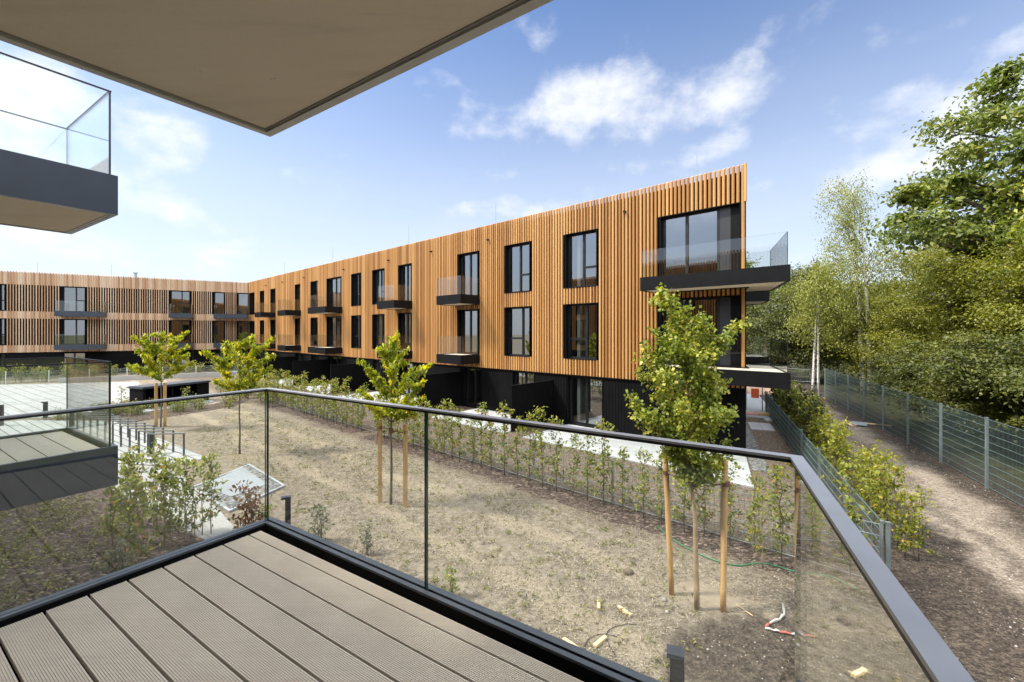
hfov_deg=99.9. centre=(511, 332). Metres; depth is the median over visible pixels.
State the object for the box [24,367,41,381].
hedge plant
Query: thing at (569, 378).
terrace door
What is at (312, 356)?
terrace door
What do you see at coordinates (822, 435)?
hedge plant
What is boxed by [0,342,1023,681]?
ground
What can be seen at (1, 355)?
terrace door
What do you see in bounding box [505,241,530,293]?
window
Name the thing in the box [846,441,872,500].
hedge plant
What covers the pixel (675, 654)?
bollard light
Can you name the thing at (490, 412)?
terrace
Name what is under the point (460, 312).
window
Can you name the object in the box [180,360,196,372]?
hedge plant
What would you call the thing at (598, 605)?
timber offcut
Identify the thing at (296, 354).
terrace door
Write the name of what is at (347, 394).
hedge plant
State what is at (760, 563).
garden hose
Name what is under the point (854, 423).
board scraps
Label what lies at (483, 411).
hedge plant
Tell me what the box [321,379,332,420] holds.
hedge plant
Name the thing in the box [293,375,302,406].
hedge plant
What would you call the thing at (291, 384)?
hedge plant
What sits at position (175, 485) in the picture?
hedge plant
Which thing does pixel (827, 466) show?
fence
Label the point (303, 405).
hedge plant
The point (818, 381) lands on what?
chain link fence
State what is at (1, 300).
window
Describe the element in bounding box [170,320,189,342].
window
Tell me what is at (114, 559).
shrub
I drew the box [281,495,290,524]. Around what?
bollard light
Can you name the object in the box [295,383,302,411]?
hedge plant
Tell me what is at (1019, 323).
hornbeam tree
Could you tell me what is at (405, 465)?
tree stake
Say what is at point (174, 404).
hedge plant
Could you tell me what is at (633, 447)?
terrace
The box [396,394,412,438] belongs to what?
hedge plant
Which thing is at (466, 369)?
terrace door
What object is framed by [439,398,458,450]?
hedge plant
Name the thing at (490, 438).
hedge plant
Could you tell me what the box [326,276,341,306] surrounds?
window
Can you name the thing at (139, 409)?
hedge plant
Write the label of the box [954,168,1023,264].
chestnut tree
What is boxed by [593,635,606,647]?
timber offcut
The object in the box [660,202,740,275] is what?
window
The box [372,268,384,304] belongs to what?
window
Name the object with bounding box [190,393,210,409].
hedge plant
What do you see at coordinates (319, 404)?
hedge plant
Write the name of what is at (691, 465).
young tree
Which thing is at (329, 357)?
terrace door
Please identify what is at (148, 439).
bicycle stand
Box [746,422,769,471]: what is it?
gravel strip
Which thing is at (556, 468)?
hedge plant
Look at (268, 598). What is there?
apartment building
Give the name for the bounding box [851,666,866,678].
timber offcut
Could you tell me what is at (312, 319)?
window
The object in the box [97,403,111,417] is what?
hedge plant
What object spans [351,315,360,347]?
window
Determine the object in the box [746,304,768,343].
bushy tree
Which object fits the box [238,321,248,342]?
window
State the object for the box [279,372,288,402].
hedge plant
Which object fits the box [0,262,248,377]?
apartment building
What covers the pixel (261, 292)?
window
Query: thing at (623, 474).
hedge plant
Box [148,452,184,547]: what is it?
hedge plant
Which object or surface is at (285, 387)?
hedge plant
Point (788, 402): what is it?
hedge plant
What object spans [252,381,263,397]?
hedge plant
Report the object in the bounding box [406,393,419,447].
hedge plant
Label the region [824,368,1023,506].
fence
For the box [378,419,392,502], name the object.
tree stake
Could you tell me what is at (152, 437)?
bollard light
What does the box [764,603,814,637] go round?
barrier tape
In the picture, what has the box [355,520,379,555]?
shrub
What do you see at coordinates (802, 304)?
birch tree
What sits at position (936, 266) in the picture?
hornbeam tree
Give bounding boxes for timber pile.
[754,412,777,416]
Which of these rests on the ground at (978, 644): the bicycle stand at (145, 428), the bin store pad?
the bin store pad
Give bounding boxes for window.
[0,284,4,310]
[0,318,4,344]
[62,286,84,310]
[62,319,84,344]
[170,290,189,312]
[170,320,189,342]
[214,321,223,342]
[238,293,248,314]
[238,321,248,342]
[249,292,254,314]
[249,321,254,338]
[260,290,263,311]
[260,320,263,342]
[270,288,275,312]
[270,320,275,343]
[295,284,299,309]
[295,318,299,344]
[311,280,317,306]
[311,317,317,345]
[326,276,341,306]
[326,316,341,346]
[351,273,360,305]
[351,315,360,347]
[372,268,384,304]
[372,314,384,348]
[398,263,411,300]
[398,312,411,350]
[458,251,478,294]
[458,309,478,353]
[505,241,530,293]
[505,306,530,356]
[565,229,597,288]
[565,302,597,359]
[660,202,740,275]
[660,295,740,366]
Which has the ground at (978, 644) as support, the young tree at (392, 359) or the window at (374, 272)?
the young tree at (392, 359)
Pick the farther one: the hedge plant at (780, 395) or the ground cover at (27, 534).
the hedge plant at (780, 395)
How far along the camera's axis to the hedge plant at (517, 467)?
12.29 m
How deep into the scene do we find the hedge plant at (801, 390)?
17.63 m
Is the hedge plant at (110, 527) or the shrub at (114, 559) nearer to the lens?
the shrub at (114, 559)
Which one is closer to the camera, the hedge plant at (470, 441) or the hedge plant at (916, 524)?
the hedge plant at (916, 524)
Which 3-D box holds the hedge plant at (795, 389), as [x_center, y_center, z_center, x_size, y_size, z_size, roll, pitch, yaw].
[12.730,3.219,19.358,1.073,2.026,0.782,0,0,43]
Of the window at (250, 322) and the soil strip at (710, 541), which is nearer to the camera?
the soil strip at (710, 541)
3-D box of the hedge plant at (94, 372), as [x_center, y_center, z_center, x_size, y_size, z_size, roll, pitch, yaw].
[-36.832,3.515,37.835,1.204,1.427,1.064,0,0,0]
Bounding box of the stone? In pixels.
[623,567,633,575]
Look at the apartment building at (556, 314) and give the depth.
20.43 m
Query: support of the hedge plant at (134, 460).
on the planting bed at (82, 568)
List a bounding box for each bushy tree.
[746,252,796,342]
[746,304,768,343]
[746,310,835,368]
[752,261,870,370]
[822,281,913,378]
[825,299,967,391]
[842,240,993,332]
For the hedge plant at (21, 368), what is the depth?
35.83 m
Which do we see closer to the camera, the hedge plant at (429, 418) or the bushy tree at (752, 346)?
the hedge plant at (429, 418)
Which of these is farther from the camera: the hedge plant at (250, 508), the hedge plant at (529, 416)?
the hedge plant at (529, 416)
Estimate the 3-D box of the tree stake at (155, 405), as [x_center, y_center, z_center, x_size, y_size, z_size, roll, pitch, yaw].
[-15.746,3.248,19.034,0.125,2.004,0.118,0,0,0]
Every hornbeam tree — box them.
[854,259,1011,372]
[894,220,1018,314]
[902,244,1023,348]
[919,205,1023,330]
[951,283,1023,356]
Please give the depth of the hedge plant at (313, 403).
21.13 m
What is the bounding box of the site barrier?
[746,386,762,410]
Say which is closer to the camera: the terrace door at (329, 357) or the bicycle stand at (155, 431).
the bicycle stand at (155, 431)
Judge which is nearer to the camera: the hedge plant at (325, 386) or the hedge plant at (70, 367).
the hedge plant at (325, 386)
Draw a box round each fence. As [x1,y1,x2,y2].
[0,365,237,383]
[765,391,890,570]
[786,367,819,395]
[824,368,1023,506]
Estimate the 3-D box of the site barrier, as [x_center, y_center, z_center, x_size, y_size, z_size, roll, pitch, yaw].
[12.576,3.435,22.993,1.450,1.470,0.078,0,0,22]
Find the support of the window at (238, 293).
in the apartment building at (85, 316)
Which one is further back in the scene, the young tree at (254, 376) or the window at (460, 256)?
the window at (460, 256)
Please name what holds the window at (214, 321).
in the apartment building at (85, 316)
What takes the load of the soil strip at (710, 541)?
on the ground at (978, 644)
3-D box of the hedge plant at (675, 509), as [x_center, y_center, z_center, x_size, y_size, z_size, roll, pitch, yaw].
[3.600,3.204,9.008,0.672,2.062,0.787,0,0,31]
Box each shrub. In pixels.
[100,533,145,573]
[256,494,276,519]
[301,503,334,537]
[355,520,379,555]
[442,563,462,593]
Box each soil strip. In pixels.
[253,399,370,432]
[362,434,879,606]
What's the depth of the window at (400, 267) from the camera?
28.66 m
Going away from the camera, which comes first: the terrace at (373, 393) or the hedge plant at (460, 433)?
the hedge plant at (460, 433)
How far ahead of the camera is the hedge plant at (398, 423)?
16.20 m
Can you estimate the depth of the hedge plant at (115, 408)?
21.55 m
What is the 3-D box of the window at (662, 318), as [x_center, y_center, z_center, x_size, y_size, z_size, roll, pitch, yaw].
[6.834,-0.030,15.717,2.840,2.480,0.312,0,0,42]
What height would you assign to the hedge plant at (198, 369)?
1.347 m
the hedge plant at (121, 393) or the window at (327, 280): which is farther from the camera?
the window at (327, 280)
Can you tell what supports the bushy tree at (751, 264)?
on the ground at (978, 644)
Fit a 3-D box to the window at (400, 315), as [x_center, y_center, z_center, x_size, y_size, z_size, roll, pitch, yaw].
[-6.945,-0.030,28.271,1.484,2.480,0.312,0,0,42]
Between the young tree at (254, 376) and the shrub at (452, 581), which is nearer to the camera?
the shrub at (452, 581)
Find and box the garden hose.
[657,526,856,588]
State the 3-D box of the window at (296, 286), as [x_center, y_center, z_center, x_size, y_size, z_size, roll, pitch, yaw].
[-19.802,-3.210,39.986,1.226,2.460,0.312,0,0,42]
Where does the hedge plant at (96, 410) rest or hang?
on the ground at (978, 644)
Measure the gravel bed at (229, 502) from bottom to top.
0.001 m
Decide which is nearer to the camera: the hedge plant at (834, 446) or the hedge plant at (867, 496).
the hedge plant at (867, 496)
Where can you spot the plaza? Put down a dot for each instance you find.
(20, 398)
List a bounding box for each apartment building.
[0,0,974,681]
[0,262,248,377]
[248,163,790,447]
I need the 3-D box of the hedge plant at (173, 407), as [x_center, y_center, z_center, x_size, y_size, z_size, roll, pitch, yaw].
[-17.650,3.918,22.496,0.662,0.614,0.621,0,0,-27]
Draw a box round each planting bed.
[0,488,202,611]
[42,395,248,422]
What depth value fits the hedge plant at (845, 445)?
11.77 m
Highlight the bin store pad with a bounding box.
[143,400,214,411]
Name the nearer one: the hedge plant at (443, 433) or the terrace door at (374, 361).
the hedge plant at (443, 433)
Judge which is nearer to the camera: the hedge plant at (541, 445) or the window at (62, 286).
the hedge plant at (541, 445)
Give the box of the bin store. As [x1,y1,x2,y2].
[127,380,210,408]
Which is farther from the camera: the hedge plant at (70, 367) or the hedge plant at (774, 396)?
the hedge plant at (70, 367)
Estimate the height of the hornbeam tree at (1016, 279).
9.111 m
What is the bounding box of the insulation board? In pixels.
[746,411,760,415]
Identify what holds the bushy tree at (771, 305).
on the ground at (978, 644)
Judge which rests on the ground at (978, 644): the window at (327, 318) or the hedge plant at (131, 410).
the hedge plant at (131, 410)
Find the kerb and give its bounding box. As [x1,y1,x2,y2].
[192,464,284,512]
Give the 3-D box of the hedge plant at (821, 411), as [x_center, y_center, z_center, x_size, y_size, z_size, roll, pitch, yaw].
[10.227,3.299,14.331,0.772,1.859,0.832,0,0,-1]
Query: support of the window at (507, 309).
in the apartment building at (556, 314)
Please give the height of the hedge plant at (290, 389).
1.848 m
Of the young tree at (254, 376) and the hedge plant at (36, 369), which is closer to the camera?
the young tree at (254, 376)
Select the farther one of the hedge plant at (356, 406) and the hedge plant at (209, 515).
the hedge plant at (356, 406)
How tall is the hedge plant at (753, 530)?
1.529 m
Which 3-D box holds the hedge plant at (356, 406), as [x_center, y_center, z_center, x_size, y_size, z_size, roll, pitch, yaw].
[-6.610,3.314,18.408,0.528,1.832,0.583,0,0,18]
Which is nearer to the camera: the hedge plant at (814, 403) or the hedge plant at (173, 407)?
the hedge plant at (814, 403)
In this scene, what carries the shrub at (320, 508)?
on the ground at (978, 644)
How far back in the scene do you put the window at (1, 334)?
39.79 m
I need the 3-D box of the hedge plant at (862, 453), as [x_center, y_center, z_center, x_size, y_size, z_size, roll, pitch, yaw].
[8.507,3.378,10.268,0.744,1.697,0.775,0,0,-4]
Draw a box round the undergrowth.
[794,352,1023,453]
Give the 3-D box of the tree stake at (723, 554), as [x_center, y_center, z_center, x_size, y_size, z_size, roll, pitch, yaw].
[3.000,3.099,6.499,0.550,2.305,0.152,0,0,0]
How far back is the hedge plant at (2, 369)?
35.20 m
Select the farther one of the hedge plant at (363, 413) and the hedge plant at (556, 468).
the hedge plant at (363, 413)
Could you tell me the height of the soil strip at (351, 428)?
0.001 m
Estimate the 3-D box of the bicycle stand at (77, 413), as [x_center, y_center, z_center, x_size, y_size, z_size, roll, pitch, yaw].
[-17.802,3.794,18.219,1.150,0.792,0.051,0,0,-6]
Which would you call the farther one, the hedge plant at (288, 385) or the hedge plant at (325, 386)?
the hedge plant at (288, 385)
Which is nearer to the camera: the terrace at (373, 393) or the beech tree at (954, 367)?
the beech tree at (954, 367)
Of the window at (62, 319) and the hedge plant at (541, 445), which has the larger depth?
the window at (62, 319)
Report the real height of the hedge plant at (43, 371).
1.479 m
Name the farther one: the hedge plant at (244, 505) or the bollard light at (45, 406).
the bollard light at (45, 406)
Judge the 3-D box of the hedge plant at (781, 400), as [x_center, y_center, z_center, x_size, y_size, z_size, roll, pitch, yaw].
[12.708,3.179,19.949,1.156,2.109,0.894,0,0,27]
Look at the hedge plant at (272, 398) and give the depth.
24.29 m
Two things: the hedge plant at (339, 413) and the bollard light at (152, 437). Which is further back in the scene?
the hedge plant at (339, 413)
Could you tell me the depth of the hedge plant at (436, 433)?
14.80 m
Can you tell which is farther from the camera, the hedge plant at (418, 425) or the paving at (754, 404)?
the paving at (754, 404)
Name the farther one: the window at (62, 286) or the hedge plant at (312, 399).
the window at (62, 286)
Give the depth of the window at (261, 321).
46.77 m
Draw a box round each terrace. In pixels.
[295,384,350,393]
[340,391,418,412]
[430,408,510,432]
[522,424,753,487]
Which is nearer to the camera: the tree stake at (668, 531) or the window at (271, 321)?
the tree stake at (668, 531)
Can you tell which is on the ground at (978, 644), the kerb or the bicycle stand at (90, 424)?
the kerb
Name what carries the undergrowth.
on the ground at (978, 644)
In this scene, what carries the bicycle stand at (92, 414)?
on the bicycle stand paving at (16, 427)
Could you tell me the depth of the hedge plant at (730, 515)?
8.44 m
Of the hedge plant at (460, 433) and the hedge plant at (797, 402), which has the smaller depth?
the hedge plant at (460, 433)
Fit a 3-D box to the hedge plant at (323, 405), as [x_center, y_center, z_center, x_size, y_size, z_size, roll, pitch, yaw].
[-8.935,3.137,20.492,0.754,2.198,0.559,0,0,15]
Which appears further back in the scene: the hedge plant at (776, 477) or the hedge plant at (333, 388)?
the hedge plant at (333, 388)
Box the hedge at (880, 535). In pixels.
[274,385,883,577]
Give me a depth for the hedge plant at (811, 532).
7.52 m
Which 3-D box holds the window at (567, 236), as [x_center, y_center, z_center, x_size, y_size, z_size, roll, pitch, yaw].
[3.113,-3.210,19.107,1.654,2.460,0.312,0,0,42]
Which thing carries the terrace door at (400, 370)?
in the apartment building at (556, 314)
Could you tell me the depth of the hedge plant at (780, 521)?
8.06 m
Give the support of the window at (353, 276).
in the apartment building at (556, 314)
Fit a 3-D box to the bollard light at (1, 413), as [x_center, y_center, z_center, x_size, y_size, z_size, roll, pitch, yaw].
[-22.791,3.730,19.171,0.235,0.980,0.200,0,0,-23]
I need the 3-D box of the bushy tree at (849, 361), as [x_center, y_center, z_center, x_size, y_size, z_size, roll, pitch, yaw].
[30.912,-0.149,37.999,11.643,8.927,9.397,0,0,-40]
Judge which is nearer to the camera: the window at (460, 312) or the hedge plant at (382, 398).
the hedge plant at (382, 398)
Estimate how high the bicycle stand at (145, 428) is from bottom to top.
0.792 m
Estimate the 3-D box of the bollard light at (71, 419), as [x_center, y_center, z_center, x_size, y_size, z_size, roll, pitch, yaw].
[-19.474,3.830,19.034,0.200,0.780,0.200,0,0,-23]
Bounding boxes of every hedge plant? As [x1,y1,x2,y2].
[0,367,9,380]
[6,364,31,382]
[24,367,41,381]
[36,366,52,381]
[49,405,64,420]
[59,361,78,377]
[70,361,91,376]
[84,364,100,376]
[89,485,124,547]
[90,401,106,417]
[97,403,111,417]
[105,364,119,375]
[106,398,126,415]
[111,442,144,526]
[111,473,163,562]
[112,452,158,543]
[115,383,128,401]
[121,400,141,415]
[131,399,149,414]
[134,405,146,413]
[140,437,168,533]
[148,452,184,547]
[156,360,171,371]
[158,457,191,538]
[167,400,183,411]
[168,400,191,411]
[168,401,182,411]
[169,456,206,542]
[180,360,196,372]
[180,386,192,404]
[190,362,205,372]
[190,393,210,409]
[191,451,228,534]
[204,356,223,371]
[220,395,238,408]
[227,479,260,528]
[240,498,262,524]
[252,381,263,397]
[255,378,272,401]
[260,384,281,406]
[269,369,279,403]
[272,369,284,401]
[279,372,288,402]
[280,370,291,407]
[283,378,290,408]
[285,377,295,405]
[287,375,298,406]
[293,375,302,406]
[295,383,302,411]
[297,370,310,413]
[300,379,309,414]
[308,379,316,415]
[309,378,322,412]
[316,382,324,415]
[318,375,331,419]
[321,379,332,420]
[328,380,338,420]
[329,378,343,423]
[332,387,345,424]
[338,376,352,426]
[345,393,357,423]
[352,392,365,426]
[353,382,369,431]
[370,396,384,435]
[376,397,389,438]
[383,398,395,435]
[389,396,402,440]
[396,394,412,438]
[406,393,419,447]
[415,402,423,448]
[418,401,433,446]
[430,405,442,453]
[436,399,453,451]
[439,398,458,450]
[448,408,469,462]
[462,419,480,464]
[470,402,492,467]
[480,414,499,470]
[494,401,517,474]
[507,415,527,478]
[515,412,539,483]
[531,405,554,487]
[544,415,566,490]
[561,433,583,495]
[573,427,597,500]
[591,418,618,505]
[610,446,635,511]
[633,447,653,518]
[652,450,672,523]
[671,455,700,532]
[686,475,718,536]
[718,462,743,544]
[741,472,771,551]
[745,484,777,567]
[763,461,806,561]
[764,388,780,403]
[767,487,793,554]
[773,380,798,422]
[774,389,787,411]
[782,390,796,422]
[783,381,802,410]
[783,388,794,423]
[784,386,804,436]
[790,384,810,427]
[792,398,824,449]
[795,389,821,428]
[796,398,825,448]
[801,475,832,571]
[802,392,832,437]
[802,404,830,446]
[804,405,840,458]
[807,414,834,465]
[808,418,835,463]
[814,416,853,491]
[821,419,851,472]
[822,420,859,481]
[827,456,878,581]
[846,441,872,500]
[849,439,885,503]
[855,446,902,528]
[856,459,880,519]
[859,453,916,546]
[885,483,942,560]
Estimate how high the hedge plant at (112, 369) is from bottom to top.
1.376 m
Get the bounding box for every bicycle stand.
[76,412,106,429]
[83,414,113,431]
[89,416,120,434]
[96,418,128,437]
[104,420,136,440]
[111,422,145,443]
[120,425,154,446]
[128,427,163,449]
[138,430,174,452]
[147,433,184,456]
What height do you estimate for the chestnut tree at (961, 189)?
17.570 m
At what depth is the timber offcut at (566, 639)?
5.80 m
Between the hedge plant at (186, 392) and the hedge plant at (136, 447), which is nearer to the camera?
the hedge plant at (136, 447)
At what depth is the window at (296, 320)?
40.38 m
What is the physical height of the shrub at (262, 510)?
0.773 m
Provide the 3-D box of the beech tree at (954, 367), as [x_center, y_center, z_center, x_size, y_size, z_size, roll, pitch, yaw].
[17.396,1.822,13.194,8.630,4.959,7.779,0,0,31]
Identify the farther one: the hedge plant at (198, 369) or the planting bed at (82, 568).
the hedge plant at (198, 369)
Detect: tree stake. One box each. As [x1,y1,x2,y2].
[154,383,157,426]
[163,383,166,426]
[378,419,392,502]
[389,424,407,506]
[663,456,696,595]
[692,460,729,612]
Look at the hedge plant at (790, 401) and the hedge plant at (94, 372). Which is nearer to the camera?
the hedge plant at (790, 401)
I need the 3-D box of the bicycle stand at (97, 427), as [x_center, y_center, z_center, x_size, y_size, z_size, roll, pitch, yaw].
[-15.742,3.794,16.967,1.150,0.792,0.050,0,0,-6]
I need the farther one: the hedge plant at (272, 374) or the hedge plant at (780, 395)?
the hedge plant at (272, 374)
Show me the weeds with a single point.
(508, 532)
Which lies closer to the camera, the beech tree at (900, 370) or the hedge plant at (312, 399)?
the beech tree at (900, 370)
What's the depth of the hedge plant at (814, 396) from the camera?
15.60 m
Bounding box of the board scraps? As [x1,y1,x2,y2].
[844,421,891,426]
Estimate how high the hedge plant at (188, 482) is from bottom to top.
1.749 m
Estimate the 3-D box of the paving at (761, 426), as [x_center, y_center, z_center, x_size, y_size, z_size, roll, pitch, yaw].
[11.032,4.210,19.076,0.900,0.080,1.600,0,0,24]
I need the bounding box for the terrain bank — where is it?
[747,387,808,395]
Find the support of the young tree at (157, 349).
on the ground at (978, 644)
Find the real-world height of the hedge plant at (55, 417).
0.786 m
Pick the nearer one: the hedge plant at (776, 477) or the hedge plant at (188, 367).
the hedge plant at (776, 477)
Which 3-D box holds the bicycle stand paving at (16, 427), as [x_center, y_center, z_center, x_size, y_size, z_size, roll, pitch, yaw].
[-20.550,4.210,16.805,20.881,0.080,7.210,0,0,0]
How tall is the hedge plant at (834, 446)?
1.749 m
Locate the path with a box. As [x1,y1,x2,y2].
[113,464,233,539]
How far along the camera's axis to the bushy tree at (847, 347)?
28.82 m
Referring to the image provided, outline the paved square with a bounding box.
[202,467,264,496]
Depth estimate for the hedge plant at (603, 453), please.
10.40 m
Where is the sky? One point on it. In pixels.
(562, 103)
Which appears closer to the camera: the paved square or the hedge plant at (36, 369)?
the paved square
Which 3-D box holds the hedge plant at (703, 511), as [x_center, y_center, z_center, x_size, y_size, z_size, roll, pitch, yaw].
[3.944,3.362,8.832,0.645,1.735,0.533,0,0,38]
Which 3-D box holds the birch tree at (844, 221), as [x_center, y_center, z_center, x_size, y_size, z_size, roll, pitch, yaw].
[23.251,-3.504,29.370,6.929,15.622,5.858,0,0,0]
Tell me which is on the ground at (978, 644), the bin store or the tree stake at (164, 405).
the tree stake at (164, 405)
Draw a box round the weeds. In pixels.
[189,405,701,680]
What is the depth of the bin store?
24.96 m
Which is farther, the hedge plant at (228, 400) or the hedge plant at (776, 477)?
the hedge plant at (228, 400)
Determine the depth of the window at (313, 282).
38.00 m
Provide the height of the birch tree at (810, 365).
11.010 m
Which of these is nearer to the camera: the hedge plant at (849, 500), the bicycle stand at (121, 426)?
the hedge plant at (849, 500)
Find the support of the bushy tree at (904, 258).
on the ground at (978, 644)
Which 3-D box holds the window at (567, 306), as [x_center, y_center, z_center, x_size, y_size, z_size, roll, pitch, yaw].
[3.113,-0.030,19.107,1.654,2.480,0.312,0,0,42]
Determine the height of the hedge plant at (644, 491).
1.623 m
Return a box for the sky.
[0,0,1023,317]
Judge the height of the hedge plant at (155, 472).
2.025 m
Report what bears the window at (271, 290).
in the apartment building at (556, 314)
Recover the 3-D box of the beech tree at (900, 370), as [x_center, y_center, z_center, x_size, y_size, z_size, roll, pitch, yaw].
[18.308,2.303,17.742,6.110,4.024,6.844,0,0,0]
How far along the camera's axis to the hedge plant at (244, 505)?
8.73 m
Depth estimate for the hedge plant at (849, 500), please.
7.17 m
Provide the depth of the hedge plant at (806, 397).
16.69 m
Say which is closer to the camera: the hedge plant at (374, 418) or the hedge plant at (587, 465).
the hedge plant at (587, 465)
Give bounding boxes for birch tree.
[774,255,850,382]
[780,256,869,390]
[791,162,904,393]
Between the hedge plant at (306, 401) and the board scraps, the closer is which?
the board scraps
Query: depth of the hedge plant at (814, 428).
13.43 m
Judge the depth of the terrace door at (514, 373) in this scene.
21.81 m
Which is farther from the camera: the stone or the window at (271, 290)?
the window at (271, 290)
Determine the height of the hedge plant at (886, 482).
1.834 m
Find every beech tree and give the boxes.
[857,339,1023,433]
[891,327,1023,447]
[977,371,1023,430]
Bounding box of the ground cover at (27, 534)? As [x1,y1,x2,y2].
[0,494,166,609]
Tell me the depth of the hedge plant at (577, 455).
10.98 m
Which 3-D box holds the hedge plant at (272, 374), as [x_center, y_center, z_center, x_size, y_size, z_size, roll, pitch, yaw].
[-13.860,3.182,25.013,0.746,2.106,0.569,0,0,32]
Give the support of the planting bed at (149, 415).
on the ground at (978, 644)
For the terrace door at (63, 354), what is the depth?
42.05 m
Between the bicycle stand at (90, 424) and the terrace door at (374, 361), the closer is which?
the bicycle stand at (90, 424)
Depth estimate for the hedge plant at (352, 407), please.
18.71 m
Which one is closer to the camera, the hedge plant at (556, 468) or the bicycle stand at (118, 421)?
the hedge plant at (556, 468)
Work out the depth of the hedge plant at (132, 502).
7.70 m
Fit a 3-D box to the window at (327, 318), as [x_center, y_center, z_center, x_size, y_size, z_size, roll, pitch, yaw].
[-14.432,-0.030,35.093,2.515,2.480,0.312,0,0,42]
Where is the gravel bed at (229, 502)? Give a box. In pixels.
[195,465,281,508]
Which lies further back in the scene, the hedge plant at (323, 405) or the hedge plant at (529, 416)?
the hedge plant at (323, 405)
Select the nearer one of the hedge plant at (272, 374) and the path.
the path
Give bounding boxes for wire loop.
[606,623,636,653]
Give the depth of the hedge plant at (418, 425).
15.36 m
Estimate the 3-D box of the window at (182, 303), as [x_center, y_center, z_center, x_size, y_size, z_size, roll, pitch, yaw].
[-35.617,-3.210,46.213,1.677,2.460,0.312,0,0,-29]
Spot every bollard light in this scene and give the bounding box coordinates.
[0,404,3,425]
[41,401,48,417]
[69,413,74,426]
[147,432,154,453]
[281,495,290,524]
[667,644,684,681]
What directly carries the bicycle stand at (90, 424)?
on the bicycle stand paving at (16, 427)
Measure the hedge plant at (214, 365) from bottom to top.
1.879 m
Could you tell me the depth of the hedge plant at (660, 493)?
9.39 m
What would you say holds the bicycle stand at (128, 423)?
on the bicycle stand paving at (16, 427)
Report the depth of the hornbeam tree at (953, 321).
20.85 m
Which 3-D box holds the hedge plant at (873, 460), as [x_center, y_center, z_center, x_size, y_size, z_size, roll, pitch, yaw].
[7.824,3.329,9.197,0.740,1.803,0.994,0,0,33]
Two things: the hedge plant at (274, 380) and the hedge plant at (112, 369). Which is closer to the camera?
the hedge plant at (274, 380)
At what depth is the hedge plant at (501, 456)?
12.62 m
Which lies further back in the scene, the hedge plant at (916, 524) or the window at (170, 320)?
the window at (170, 320)
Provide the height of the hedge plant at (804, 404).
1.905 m
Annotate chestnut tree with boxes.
[843,53,1023,267]
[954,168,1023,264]
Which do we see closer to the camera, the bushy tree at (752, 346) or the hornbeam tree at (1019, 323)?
the hornbeam tree at (1019, 323)
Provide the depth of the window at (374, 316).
30.86 m
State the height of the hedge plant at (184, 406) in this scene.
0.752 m
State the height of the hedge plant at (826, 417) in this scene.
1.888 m
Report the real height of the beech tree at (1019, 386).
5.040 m
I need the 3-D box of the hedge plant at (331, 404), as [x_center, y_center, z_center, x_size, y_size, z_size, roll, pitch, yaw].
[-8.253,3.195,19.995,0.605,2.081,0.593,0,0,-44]
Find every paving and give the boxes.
[0,420,207,466]
[746,394,777,418]
[748,422,774,431]
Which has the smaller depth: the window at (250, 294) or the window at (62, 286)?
the window at (62, 286)
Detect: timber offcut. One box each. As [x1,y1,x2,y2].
[562,637,578,646]
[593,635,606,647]
[597,599,600,609]
[617,605,631,616]
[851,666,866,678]
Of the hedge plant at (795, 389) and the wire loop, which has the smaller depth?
the wire loop
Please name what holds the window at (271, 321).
in the apartment building at (556, 314)
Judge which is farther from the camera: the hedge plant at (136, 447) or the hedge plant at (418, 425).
the hedge plant at (418, 425)
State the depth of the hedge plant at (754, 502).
8.20 m
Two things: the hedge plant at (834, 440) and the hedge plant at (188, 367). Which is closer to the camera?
the hedge plant at (834, 440)
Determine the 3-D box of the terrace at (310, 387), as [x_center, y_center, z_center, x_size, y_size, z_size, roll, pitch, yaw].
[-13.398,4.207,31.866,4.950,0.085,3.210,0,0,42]
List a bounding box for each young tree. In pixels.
[124,330,196,426]
[199,334,276,453]
[356,330,432,504]
[623,282,751,610]
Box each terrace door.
[0,354,4,376]
[62,352,84,374]
[295,353,301,360]
[311,354,317,359]
[328,356,341,380]
[373,360,384,390]
[399,363,412,395]
[464,367,481,407]
[512,371,534,384]
[567,376,602,428]
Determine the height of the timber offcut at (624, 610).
0.035 m
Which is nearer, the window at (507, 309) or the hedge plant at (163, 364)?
the window at (507, 309)
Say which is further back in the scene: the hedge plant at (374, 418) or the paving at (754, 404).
the paving at (754, 404)
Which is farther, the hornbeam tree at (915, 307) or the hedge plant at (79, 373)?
the hedge plant at (79, 373)
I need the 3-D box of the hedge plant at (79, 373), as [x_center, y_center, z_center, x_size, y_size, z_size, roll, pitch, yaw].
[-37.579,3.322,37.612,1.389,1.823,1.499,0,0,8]
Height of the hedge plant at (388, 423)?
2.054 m
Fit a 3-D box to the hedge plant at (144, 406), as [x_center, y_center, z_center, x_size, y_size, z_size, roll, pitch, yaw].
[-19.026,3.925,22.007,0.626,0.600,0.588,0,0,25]
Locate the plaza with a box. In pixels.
[0,382,138,418]

